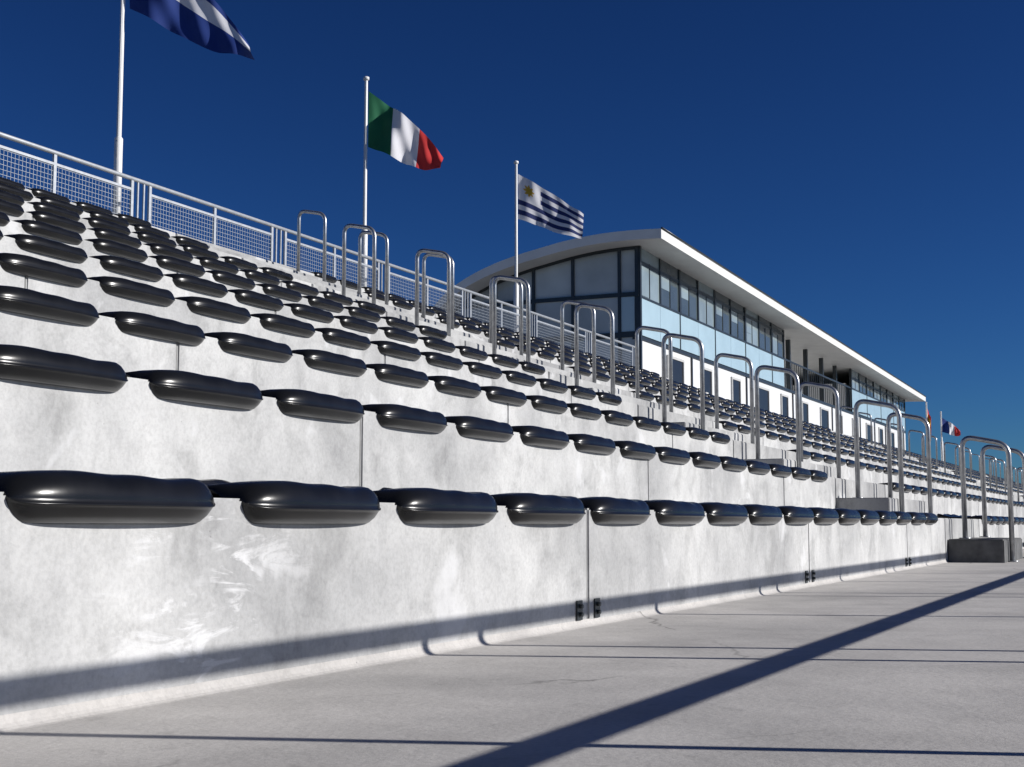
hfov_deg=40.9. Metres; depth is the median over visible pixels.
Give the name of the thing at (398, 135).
italian flag
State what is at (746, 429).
stadium seat row
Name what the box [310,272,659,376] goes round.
stadium seat row
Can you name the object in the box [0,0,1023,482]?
sky
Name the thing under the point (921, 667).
concrete walkway
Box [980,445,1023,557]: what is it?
stair handrail
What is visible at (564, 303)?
stair handrail
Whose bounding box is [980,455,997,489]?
stair handrail
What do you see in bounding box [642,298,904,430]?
spandrel panel
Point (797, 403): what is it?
stair handrail
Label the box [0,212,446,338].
stadium seat row
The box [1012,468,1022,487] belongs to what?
stair handrail
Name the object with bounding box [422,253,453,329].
stair handrail
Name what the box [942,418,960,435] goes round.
french flag
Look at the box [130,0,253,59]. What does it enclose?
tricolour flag
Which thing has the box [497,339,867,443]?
stadium seat row
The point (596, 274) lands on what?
end glazing
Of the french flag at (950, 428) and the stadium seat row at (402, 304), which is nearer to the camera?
the stadium seat row at (402, 304)
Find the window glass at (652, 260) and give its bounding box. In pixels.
[641,248,903,409]
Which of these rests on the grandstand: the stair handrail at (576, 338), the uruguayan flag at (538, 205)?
the stair handrail at (576, 338)
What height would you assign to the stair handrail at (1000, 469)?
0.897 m
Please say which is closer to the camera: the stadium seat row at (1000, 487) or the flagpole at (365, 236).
the flagpole at (365, 236)
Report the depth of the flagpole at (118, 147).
14.19 m
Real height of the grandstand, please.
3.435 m
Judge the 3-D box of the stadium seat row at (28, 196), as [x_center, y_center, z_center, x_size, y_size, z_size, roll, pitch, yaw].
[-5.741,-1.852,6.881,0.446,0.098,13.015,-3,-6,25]
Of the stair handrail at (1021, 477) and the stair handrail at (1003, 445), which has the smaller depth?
the stair handrail at (1003, 445)
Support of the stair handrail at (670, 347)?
on the grandstand
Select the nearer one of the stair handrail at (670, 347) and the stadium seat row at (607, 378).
the stair handrail at (670, 347)
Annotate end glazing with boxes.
[456,250,634,365]
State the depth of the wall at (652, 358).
51.46 m
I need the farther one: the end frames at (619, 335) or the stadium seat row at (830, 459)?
the end frames at (619, 335)
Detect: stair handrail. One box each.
[296,210,326,281]
[342,224,376,303]
[357,231,388,304]
[415,249,450,335]
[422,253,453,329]
[489,276,522,354]
[492,275,530,361]
[560,300,595,382]
[574,303,614,394]
[635,326,672,411]
[661,333,704,429]
[714,353,754,443]
[754,365,801,467]
[800,382,840,477]
[840,406,853,433]
[852,399,904,511]
[858,412,872,444]
[874,418,885,446]
[886,412,932,512]
[891,423,904,455]
[908,430,924,462]
[921,434,937,466]
[943,442,959,475]
[955,446,971,478]
[959,435,1018,561]
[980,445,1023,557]
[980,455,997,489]
[989,458,1005,491]
[991,461,1000,479]
[1006,467,1016,486]
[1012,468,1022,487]
[1017,467,1021,500]
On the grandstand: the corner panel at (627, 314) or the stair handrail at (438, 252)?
the stair handrail at (438, 252)
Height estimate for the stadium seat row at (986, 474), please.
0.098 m
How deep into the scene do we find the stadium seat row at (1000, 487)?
36.23 m
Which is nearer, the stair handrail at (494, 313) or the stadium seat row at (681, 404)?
the stair handrail at (494, 313)
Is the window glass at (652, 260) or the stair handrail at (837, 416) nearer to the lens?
the stair handrail at (837, 416)
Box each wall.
[642,341,905,449]
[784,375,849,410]
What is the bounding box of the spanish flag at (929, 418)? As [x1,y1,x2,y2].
[927,409,930,434]
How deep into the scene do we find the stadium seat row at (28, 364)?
3.98 m
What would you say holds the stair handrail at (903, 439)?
on the grandstand
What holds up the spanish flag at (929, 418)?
hanging from the flagpole
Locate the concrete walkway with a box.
[0,549,1023,766]
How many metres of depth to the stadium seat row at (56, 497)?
2.59 m
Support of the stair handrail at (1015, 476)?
on the grandstand
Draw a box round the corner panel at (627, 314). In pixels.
[621,297,634,331]
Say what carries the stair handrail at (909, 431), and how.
on the grandstand
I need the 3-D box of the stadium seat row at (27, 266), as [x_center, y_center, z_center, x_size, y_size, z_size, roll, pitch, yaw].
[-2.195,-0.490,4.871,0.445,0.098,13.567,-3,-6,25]
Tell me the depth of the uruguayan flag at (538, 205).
23.06 m
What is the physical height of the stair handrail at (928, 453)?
0.936 m
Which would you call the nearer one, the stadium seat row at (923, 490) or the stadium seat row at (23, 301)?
the stadium seat row at (23, 301)
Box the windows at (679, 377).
[666,355,894,446]
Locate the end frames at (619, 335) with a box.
[454,246,642,368]
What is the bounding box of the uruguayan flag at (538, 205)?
[518,174,583,238]
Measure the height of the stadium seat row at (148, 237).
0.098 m
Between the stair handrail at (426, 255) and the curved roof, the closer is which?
the stair handrail at (426, 255)
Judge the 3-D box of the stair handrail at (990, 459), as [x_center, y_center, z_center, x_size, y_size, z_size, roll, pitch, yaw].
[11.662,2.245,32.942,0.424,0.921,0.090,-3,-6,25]
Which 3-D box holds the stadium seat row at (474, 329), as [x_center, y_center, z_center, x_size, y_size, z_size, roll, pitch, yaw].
[3.228,0.207,23.884,0.446,0.098,19.573,-3,-6,25]
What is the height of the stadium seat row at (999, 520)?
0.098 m
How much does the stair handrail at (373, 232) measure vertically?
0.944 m
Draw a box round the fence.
[0,132,634,365]
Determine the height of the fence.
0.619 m
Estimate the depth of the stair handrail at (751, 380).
12.70 m
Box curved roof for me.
[434,228,925,401]
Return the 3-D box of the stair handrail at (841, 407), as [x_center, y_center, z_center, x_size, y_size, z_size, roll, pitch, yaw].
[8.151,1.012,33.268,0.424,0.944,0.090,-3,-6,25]
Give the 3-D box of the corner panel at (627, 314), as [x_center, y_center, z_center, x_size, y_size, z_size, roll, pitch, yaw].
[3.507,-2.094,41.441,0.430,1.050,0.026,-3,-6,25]
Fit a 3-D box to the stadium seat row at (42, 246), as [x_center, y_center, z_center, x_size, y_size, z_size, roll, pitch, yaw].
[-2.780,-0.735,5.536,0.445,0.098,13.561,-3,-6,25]
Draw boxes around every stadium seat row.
[0,177,151,226]
[0,183,208,249]
[0,190,292,280]
[0,199,385,314]
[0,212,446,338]
[0,230,545,374]
[0,253,621,404]
[0,285,729,443]
[0,344,827,481]
[0,470,937,523]
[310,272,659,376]
[363,292,705,392]
[436,317,830,430]
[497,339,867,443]
[568,366,903,456]
[629,391,938,469]
[713,421,976,482]
[787,449,1007,495]
[853,436,958,466]
[879,482,1023,506]
[883,447,979,474]
[917,459,1003,482]
[937,514,1023,523]
[951,471,1022,489]
[966,468,1014,482]
[986,483,1022,493]
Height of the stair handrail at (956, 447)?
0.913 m
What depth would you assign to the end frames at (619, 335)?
41.93 m
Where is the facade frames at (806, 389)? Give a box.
[632,246,905,432]
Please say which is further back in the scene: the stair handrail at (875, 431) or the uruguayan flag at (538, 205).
the stair handrail at (875, 431)
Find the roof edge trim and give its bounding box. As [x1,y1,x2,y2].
[661,227,925,396]
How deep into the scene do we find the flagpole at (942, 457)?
67.07 m
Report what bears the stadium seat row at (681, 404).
on the grandstand
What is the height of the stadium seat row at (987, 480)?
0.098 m
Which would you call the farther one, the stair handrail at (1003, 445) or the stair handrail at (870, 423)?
the stair handrail at (870, 423)
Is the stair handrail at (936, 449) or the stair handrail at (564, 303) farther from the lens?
the stair handrail at (936, 449)
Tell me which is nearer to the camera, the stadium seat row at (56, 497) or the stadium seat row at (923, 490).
the stadium seat row at (56, 497)
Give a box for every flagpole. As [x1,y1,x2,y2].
[112,0,124,213]
[361,76,368,286]
[514,161,518,331]
[940,411,943,460]
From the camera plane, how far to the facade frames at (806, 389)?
54.62 m
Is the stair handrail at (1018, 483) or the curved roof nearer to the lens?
the stair handrail at (1018, 483)
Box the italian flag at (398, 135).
[368,92,442,169]
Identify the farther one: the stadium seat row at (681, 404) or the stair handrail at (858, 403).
the stadium seat row at (681, 404)
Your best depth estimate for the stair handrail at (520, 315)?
13.73 m
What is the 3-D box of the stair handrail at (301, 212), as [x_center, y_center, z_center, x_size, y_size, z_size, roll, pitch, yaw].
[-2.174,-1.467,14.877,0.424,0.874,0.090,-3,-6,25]
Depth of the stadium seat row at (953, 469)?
39.83 m
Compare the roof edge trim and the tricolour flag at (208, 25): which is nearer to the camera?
the tricolour flag at (208, 25)
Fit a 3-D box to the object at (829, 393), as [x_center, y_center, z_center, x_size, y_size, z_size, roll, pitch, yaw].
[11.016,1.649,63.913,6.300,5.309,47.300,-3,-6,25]
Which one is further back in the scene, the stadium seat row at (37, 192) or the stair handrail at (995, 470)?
the stair handrail at (995, 470)
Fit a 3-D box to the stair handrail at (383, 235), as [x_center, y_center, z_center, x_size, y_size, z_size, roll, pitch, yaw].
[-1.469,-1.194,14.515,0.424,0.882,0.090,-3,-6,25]
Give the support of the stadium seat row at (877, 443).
on the grandstand
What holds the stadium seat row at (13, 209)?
on the grandstand
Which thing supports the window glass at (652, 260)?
attached to the facade frames at (806, 389)
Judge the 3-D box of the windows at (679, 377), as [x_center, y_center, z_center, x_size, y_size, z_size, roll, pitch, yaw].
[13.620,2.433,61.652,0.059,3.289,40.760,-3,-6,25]
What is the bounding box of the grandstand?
[0,189,1023,732]
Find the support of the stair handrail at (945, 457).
on the grandstand
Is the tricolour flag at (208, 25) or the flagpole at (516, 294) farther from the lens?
the flagpole at (516, 294)
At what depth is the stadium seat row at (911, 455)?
40.47 m
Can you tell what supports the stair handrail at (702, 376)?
on the grandstand

